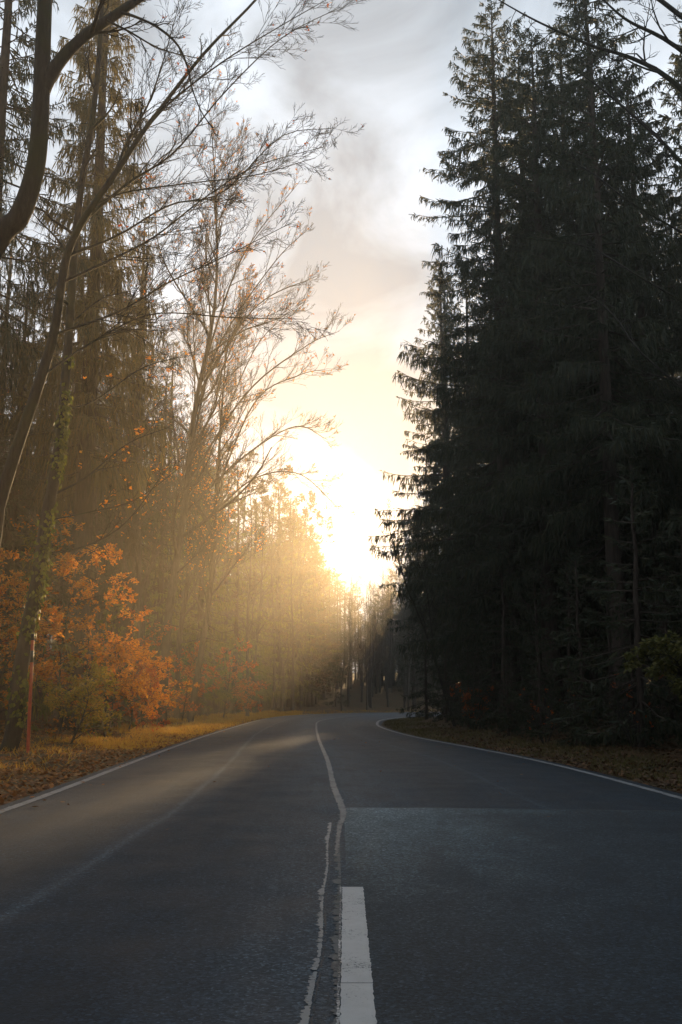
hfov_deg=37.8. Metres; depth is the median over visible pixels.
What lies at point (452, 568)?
spruce
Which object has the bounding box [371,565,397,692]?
bare tree
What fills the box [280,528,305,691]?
bare tree
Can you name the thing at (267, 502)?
brown tree
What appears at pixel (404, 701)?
bare tree
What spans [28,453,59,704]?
spruce
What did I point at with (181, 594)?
bare tree
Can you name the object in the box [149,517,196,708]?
spruce
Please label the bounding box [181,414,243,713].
brown tree
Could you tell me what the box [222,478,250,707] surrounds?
spruce
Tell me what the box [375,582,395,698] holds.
bare tree
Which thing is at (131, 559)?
spruce
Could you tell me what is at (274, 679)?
bare tree
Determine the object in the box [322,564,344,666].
hazy spruce
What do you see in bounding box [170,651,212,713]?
leafy bush
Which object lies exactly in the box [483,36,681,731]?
spruce
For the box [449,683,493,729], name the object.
bush
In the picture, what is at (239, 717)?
grass
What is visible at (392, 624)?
bare tree
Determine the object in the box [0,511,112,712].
beech sapling
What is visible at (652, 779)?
leaf litter
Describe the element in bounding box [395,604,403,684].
spruce
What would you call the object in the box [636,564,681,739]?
young spruce
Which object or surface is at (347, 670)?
bare tree
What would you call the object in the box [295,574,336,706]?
spruce
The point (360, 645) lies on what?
spruce
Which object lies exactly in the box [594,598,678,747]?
young spruce
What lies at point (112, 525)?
spruce
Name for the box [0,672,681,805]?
ground
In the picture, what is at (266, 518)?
brown tree
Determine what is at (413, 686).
spruce
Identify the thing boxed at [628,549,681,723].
young spruce
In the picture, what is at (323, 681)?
twiggy bush
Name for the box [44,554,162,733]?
beech sapling
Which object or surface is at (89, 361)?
spruce
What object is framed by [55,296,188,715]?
spruce
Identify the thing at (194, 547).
spruce
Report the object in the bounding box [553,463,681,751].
young spruce
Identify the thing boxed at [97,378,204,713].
hazy spruce
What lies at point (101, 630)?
spruce
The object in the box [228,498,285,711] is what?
hazy spruce
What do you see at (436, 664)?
bare sapling
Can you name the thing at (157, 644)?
leafy bush
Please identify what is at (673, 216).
spruce
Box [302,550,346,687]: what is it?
hazy spruce
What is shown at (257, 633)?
bare tree
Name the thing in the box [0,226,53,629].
spruce
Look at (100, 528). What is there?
spruce
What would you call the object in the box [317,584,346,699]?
spruce
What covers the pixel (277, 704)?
hazy spruce
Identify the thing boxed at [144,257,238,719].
bare tree
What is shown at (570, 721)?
young spruce
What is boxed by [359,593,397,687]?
spruce
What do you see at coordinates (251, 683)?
leafy bush
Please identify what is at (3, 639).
leafy bush
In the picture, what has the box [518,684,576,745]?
bush
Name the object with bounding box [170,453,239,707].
hazy spruce
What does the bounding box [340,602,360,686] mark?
bare tree
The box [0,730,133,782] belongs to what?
grass
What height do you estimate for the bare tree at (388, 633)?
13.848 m
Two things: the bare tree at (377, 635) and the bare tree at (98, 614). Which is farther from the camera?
the bare tree at (377, 635)
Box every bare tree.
[0,252,34,551]
[2,401,36,663]
[41,440,63,711]
[71,311,142,724]
[93,437,119,650]
[97,162,190,724]
[97,569,103,698]
[113,360,182,710]
[118,321,200,641]
[134,51,354,725]
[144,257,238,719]
[149,412,199,713]
[158,242,355,721]
[168,407,223,714]
[220,451,279,715]
[240,465,292,713]
[252,473,295,710]
[261,513,286,706]
[271,498,317,700]
[275,497,311,711]
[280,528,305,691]
[286,527,313,708]
[325,574,347,697]
[332,587,360,710]
[337,568,369,706]
[339,573,369,701]
[340,591,359,706]
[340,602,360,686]
[341,594,364,702]
[342,582,359,683]
[344,591,364,688]
[349,585,362,680]
[352,599,362,685]
[354,591,374,709]
[356,587,376,686]
[356,587,383,693]
[357,590,378,696]
[358,576,382,705]
[358,595,372,685]
[360,584,378,679]
[361,581,390,706]
[363,583,386,707]
[369,581,381,684]
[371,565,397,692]
[374,581,389,689]
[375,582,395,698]
[377,562,399,706]
[379,573,398,690]
[381,569,408,701]
[381,583,398,664]
[381,594,397,692]
[382,505,424,691]
[386,598,399,684]
[391,517,434,698]
[392,559,419,707]
[393,501,427,679]
[394,558,423,710]
[402,528,422,683]
[488,0,681,394]
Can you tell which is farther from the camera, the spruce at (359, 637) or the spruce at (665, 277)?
the spruce at (359, 637)
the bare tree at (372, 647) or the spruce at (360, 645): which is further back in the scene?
the spruce at (360, 645)
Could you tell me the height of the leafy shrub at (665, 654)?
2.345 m
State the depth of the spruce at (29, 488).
43.91 m
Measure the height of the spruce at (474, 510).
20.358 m
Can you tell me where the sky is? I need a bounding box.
[0,0,681,671]
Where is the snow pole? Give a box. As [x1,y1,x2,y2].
[26,634,34,752]
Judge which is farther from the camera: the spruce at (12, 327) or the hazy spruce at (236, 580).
the hazy spruce at (236, 580)
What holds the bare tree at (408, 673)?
on the ground at (379, 702)
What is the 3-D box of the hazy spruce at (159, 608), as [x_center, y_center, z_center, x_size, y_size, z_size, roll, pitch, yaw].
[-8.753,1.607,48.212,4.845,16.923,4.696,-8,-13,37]
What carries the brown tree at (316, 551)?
on the ground at (379, 702)
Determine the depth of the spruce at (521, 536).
41.56 m
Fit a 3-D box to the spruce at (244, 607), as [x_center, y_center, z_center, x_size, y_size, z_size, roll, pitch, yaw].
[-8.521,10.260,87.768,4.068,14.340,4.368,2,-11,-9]
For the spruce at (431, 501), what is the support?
on the ground at (379, 702)
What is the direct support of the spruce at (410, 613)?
on the ground at (379, 702)
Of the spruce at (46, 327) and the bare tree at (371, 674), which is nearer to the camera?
the spruce at (46, 327)
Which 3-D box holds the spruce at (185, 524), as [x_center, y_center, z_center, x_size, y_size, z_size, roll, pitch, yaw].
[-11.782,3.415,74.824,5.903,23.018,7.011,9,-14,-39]
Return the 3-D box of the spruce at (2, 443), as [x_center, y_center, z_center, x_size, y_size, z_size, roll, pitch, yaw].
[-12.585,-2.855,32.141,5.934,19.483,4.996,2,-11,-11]
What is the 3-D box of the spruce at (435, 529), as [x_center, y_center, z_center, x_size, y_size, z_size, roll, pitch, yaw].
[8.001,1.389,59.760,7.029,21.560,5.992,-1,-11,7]
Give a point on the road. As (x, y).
(298, 869)
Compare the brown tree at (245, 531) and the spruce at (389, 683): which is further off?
the spruce at (389, 683)
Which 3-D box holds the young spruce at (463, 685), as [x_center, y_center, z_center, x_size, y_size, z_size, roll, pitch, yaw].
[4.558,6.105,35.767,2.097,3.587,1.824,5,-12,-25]
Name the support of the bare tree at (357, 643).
on the ground at (379, 702)
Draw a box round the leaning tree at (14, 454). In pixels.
[0,0,370,545]
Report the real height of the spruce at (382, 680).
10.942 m
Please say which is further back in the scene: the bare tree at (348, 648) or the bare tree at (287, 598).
the bare tree at (348, 648)
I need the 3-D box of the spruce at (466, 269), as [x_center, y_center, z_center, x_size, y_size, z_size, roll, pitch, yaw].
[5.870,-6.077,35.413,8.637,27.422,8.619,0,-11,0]
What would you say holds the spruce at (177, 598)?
on the ground at (379, 702)
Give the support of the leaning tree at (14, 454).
on the ground at (379, 702)
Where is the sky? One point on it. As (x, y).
(391, 75)
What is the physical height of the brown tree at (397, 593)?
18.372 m
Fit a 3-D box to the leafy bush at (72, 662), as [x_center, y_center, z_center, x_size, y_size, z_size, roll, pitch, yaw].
[-6.355,4.361,24.031,2.027,2.280,2.007,7,-13,-31]
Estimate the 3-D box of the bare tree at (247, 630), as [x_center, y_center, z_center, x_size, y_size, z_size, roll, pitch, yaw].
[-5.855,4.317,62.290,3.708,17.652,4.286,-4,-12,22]
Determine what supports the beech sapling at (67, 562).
on the ground at (379, 702)
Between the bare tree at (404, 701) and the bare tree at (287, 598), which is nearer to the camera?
the bare tree at (287, 598)
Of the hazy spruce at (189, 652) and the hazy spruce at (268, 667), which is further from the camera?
the hazy spruce at (268, 667)
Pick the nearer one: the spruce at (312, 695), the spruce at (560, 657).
the spruce at (560, 657)
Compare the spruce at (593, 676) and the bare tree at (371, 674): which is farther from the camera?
the bare tree at (371, 674)
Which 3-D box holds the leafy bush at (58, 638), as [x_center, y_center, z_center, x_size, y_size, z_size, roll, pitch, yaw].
[-10.534,5.683,38.479,3.104,4.548,3.954,2,-11,-9]
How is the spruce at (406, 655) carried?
on the ground at (379, 702)
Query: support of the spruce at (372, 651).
on the ground at (379, 702)
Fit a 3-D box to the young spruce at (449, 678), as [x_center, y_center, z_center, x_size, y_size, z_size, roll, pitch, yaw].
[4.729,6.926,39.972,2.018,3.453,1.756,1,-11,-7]
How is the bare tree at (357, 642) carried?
on the ground at (379, 702)
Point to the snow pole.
(30, 693)
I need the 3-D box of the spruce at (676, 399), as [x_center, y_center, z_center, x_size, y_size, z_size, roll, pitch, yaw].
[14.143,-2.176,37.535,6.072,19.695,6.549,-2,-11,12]
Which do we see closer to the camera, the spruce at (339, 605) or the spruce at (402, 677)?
the spruce at (402, 677)
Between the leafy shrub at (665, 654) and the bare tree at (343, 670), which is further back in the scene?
the bare tree at (343, 670)
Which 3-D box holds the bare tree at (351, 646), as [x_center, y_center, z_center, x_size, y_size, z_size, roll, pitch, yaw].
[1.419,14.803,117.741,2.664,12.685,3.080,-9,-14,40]
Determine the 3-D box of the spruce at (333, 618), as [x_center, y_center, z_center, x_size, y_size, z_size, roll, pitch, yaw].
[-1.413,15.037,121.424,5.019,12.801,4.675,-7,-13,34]
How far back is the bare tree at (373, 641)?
93.47 m
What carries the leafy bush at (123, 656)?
on the ground at (379, 702)
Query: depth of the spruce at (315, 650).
96.28 m
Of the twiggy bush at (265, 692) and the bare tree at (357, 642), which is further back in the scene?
the bare tree at (357, 642)
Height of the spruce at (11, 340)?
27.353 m
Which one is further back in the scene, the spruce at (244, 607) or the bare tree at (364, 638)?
the bare tree at (364, 638)
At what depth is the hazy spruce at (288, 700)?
88.96 m
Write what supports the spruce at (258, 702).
on the ground at (379, 702)
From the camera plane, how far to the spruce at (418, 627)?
110.03 m
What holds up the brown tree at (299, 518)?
on the ground at (379, 702)
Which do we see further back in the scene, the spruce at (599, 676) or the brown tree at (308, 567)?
the brown tree at (308, 567)
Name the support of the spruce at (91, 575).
on the ground at (379, 702)
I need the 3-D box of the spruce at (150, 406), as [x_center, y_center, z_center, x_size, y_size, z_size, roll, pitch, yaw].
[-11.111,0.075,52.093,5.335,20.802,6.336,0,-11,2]
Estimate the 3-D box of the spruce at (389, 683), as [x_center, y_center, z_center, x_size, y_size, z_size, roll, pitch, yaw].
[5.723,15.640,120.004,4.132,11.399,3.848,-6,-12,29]
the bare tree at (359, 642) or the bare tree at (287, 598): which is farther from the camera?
the bare tree at (359, 642)
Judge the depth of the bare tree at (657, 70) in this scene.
17.79 m
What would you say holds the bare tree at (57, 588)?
on the ground at (379, 702)
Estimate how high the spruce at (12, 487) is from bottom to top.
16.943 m
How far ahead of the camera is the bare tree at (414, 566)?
117.48 m
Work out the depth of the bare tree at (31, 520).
33.59 m
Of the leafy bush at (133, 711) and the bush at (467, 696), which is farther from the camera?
the bush at (467, 696)
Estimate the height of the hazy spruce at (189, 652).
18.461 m
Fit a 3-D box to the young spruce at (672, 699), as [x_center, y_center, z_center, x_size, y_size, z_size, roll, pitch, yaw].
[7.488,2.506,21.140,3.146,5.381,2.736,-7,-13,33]
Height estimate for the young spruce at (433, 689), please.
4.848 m
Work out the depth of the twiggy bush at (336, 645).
105.20 m
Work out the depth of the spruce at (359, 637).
136.87 m
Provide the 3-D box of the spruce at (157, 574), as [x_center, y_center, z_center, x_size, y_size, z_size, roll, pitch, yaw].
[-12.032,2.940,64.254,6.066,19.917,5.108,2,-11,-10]
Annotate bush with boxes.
[0,590,17,650]
[33,602,106,683]
[33,645,122,736]
[39,615,109,692]
[43,629,149,736]
[48,669,120,743]
[101,659,170,731]
[110,631,174,710]
[110,646,199,720]
[110,654,182,727]
[156,640,220,720]
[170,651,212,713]
[192,638,262,716]
[216,664,255,713]
[226,642,276,703]
[226,662,270,711]
[229,674,272,704]
[295,658,338,693]
[316,641,344,685]
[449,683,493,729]
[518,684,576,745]
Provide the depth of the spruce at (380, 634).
123.94 m
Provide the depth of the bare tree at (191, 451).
39.80 m
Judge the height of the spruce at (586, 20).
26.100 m
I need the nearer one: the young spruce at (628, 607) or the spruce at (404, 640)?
the young spruce at (628, 607)
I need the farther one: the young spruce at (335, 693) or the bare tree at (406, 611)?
the bare tree at (406, 611)
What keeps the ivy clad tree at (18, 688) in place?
on the ground at (379, 702)
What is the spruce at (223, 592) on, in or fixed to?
on the ground at (379, 702)
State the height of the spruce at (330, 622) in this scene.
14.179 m
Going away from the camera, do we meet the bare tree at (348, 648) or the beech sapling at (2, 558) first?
the beech sapling at (2, 558)
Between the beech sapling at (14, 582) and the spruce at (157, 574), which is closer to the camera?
the beech sapling at (14, 582)
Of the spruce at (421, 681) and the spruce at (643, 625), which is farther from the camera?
the spruce at (421, 681)
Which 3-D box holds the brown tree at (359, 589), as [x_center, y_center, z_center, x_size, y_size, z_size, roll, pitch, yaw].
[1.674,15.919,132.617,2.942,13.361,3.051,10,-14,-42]
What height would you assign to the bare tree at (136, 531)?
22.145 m
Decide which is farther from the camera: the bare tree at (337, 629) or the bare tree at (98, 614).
the bare tree at (337, 629)
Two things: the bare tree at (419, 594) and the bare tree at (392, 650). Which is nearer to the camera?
the bare tree at (419, 594)
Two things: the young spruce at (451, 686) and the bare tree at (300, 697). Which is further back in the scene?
the bare tree at (300, 697)
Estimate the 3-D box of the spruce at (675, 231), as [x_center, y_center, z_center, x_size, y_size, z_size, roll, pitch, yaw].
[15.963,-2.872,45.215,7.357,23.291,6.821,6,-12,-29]
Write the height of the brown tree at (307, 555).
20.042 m
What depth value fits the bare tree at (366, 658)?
89.42 m
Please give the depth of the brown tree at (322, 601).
112.98 m
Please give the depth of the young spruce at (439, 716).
41.70 m
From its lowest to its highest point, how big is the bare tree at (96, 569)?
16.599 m
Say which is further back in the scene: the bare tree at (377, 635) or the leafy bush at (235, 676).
the bare tree at (377, 635)
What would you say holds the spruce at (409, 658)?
on the ground at (379, 702)
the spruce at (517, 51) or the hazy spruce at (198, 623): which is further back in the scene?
the hazy spruce at (198, 623)
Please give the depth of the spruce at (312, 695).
93.40 m
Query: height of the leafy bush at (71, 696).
1.761 m
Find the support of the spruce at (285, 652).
on the ground at (379, 702)
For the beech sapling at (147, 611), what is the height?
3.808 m
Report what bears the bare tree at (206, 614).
on the ground at (379, 702)
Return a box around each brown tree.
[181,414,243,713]
[214,450,268,710]
[242,464,302,707]
[247,480,298,711]
[269,493,311,705]
[285,490,322,675]
[288,516,322,654]
[295,508,341,706]
[299,525,332,683]
[307,540,336,691]
[345,584,362,677]
[347,587,363,645]
[390,544,413,649]
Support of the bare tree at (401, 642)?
on the ground at (379, 702)
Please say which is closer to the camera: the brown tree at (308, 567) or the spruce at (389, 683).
the brown tree at (308, 567)
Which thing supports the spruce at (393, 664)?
on the ground at (379, 702)
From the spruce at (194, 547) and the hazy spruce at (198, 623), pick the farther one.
the spruce at (194, 547)
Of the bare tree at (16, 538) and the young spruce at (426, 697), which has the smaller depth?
the bare tree at (16, 538)
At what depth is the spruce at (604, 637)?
32.46 m
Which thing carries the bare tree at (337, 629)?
on the ground at (379, 702)
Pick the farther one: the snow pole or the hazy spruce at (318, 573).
the hazy spruce at (318, 573)
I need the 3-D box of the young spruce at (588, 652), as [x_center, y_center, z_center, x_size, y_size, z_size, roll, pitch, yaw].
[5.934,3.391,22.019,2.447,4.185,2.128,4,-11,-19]
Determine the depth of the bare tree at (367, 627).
118.07 m
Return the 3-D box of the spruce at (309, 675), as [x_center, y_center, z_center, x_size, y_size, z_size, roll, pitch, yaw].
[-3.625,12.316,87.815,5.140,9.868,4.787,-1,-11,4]
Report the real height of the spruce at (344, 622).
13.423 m
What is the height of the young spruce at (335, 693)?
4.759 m
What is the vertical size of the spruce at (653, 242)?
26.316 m
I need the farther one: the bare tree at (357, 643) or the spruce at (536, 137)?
the bare tree at (357, 643)
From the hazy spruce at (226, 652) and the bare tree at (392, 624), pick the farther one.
the bare tree at (392, 624)
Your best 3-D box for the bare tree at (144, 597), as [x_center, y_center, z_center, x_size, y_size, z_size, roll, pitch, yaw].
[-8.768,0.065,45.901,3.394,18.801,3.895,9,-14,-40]
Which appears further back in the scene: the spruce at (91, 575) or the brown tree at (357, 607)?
the brown tree at (357, 607)
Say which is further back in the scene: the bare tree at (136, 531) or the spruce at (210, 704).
the spruce at (210, 704)
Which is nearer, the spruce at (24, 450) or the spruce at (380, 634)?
the spruce at (24, 450)
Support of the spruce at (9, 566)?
on the ground at (379, 702)
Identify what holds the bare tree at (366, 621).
on the ground at (379, 702)
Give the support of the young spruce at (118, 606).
on the ground at (379, 702)
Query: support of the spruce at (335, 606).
on the ground at (379, 702)
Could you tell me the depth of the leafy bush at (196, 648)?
41.81 m
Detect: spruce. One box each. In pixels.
[0,0,110,696]
[0,0,173,731]
[0,154,60,568]
[0,196,44,583]
[0,225,147,716]
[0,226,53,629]
[0,263,74,720]
[0,301,40,518]
[0,312,64,672]
[0,313,61,668]
[0,321,104,720]
[0,377,60,609]
[0,519,83,734]
[28,321,54,598]
[28,448,107,711]
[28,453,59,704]
[35,390,113,646]
[48,378,155,697]
[49,387,113,660]
[52,341,185,712]
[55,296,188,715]
[88,587,144,729]
[90,341,129,710]
[92,212,199,721]
[93,343,168,643]
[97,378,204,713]
[104,379,208,715]
[134,415,194,685]
[142,339,214,677]
[149,411,217,659]
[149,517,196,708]
[150,442,197,711]
[156,431,225,709]
[163,442,246,715]
[169,416,223,660]
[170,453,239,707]
[183,475,256,712]
[184,472,260,710]
[207,467,271,714]
[216,456,248,707]
[221,553,261,705]
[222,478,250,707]
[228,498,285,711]
[228,507,291,702]
[238,481,321,707]
[246,547,281,706]
[256,497,323,706]
[260,542,315,686]
[281,549,326,688]
[284,596,329,706]
[286,519,343,706]
[292,520,329,701]
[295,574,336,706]
[296,570,345,706]
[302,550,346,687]
[302,583,327,699]
[314,680,324,705]
[316,590,331,694]
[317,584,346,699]
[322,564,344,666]
[324,569,345,691]
[324,662,350,706]
[325,583,347,670]
[327,568,348,678]
[330,572,352,688]
[330,581,361,686]
[338,580,359,682]
[341,595,354,678]
[346,619,366,679]
[352,612,365,677]
[356,621,383,677]
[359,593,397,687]
[364,595,386,673]
[368,259,485,715]
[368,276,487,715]
[369,599,396,685]
[378,595,401,687]
[379,593,400,670]
[381,592,402,685]
[383,569,400,666]
[387,333,465,699]
[389,0,606,727]
[390,598,423,695]
[390,606,430,708]
[393,572,430,702]
[393,577,420,691]
[394,539,420,684]
[395,532,435,688]
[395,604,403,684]
[395,605,452,719]
[399,270,490,706]
[399,537,431,687]
[418,387,482,663]
[418,674,442,706]
[420,657,441,691]
[422,624,466,722]
[426,429,526,707]
[433,278,529,710]
[435,646,478,724]
[436,43,600,715]
[438,27,640,728]
[441,608,499,719]
[445,635,489,727]
[456,0,681,724]
[459,14,676,718]
[466,162,606,693]
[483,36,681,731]
[490,279,575,703]
[525,548,633,746]
[529,62,681,717]
[538,135,681,707]
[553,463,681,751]
[555,664,601,747]
[560,574,653,715]
[565,573,654,747]
[574,266,678,710]
[579,30,681,671]
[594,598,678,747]
[618,507,681,740]
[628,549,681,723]
[635,54,681,626]
[636,191,677,373]
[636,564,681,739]
[646,217,681,675]
[654,263,681,635]
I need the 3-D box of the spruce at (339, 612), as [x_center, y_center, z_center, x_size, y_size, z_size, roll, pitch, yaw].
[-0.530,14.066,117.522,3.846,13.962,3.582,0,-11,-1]
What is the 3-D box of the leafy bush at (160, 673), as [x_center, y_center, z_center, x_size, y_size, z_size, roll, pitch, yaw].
[-6.442,5.820,32.581,2.698,2.949,2.776,-10,-15,44]
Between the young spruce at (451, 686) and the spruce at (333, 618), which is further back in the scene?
the spruce at (333, 618)
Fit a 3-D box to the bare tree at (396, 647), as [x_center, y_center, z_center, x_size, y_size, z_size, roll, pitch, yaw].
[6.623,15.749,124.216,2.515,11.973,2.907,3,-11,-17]
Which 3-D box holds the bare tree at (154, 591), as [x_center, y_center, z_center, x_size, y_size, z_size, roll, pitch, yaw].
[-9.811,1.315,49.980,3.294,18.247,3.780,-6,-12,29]
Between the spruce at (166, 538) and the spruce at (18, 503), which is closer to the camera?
the spruce at (18, 503)
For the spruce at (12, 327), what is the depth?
38.39 m
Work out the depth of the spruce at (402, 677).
104.91 m
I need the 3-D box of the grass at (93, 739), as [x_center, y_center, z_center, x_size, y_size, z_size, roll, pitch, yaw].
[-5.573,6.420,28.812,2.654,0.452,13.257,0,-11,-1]
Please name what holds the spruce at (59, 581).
on the ground at (379, 702)
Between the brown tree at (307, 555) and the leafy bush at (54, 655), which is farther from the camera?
the brown tree at (307, 555)
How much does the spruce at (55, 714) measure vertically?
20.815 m
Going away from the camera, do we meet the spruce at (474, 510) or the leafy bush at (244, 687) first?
the spruce at (474, 510)
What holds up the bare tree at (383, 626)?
on the ground at (379, 702)
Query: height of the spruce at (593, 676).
27.614 m
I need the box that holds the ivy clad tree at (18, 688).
[0,5,205,751]
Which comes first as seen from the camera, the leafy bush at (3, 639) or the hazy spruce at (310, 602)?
the leafy bush at (3, 639)
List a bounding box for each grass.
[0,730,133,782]
[45,723,213,749]
[106,709,302,734]
[276,708,439,713]
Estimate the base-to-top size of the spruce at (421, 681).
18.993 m
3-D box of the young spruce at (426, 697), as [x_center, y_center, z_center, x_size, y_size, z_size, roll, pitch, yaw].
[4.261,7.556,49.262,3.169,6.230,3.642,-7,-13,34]
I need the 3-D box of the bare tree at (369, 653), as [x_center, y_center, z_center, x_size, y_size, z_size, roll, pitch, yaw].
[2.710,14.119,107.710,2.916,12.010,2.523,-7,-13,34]
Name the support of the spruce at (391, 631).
on the ground at (379, 702)
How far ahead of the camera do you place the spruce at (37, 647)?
34.22 m
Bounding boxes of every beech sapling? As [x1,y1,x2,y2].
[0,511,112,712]
[0,534,147,730]
[0,548,19,581]
[0,570,74,731]
[0,579,64,713]
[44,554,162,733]
[46,608,181,735]
[104,605,204,721]
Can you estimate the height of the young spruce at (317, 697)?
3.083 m
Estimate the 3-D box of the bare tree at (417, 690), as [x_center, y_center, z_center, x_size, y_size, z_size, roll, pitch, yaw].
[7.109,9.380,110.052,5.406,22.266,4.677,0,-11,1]
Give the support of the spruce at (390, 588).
on the ground at (379, 702)
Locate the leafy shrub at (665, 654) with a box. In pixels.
[622,630,681,701]
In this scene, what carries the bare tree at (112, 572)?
on the ground at (379, 702)
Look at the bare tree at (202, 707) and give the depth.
56.33 m
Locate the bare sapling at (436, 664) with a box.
[381,498,455,726]
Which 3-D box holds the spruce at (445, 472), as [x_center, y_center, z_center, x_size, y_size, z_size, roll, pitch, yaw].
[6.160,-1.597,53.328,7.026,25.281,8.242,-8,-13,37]
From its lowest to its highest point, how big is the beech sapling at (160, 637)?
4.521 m
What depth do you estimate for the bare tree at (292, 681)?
80.65 m
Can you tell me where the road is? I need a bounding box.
[0,712,681,1023]
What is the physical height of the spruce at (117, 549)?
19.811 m
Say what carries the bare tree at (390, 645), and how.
on the ground at (379, 702)
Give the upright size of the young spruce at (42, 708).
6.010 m
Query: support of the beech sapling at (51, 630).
on the ground at (379, 702)
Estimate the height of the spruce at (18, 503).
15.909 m
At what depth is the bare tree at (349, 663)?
90.78 m
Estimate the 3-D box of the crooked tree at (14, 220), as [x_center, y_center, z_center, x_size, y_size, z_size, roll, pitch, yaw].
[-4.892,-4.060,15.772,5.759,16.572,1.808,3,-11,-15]
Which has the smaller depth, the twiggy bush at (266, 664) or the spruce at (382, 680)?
the twiggy bush at (266, 664)
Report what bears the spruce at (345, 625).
on the ground at (379, 702)
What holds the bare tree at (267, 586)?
on the ground at (379, 702)
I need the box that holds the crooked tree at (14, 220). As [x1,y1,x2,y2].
[0,0,218,258]
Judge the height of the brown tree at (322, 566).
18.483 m
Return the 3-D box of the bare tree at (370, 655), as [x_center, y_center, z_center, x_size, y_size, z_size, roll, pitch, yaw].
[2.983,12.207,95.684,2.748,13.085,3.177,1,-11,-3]
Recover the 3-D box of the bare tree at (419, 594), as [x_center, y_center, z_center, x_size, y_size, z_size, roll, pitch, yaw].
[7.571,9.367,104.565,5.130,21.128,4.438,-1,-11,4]
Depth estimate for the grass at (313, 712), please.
81.46 m
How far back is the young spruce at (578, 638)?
23.11 m
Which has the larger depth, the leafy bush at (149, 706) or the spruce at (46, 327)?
the spruce at (46, 327)
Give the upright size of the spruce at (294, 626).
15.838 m
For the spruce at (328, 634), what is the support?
on the ground at (379, 702)
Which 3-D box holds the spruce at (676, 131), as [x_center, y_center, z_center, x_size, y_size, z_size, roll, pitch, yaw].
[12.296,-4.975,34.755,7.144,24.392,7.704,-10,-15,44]
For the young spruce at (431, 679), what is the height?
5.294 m
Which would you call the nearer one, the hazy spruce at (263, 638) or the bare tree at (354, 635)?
the hazy spruce at (263, 638)

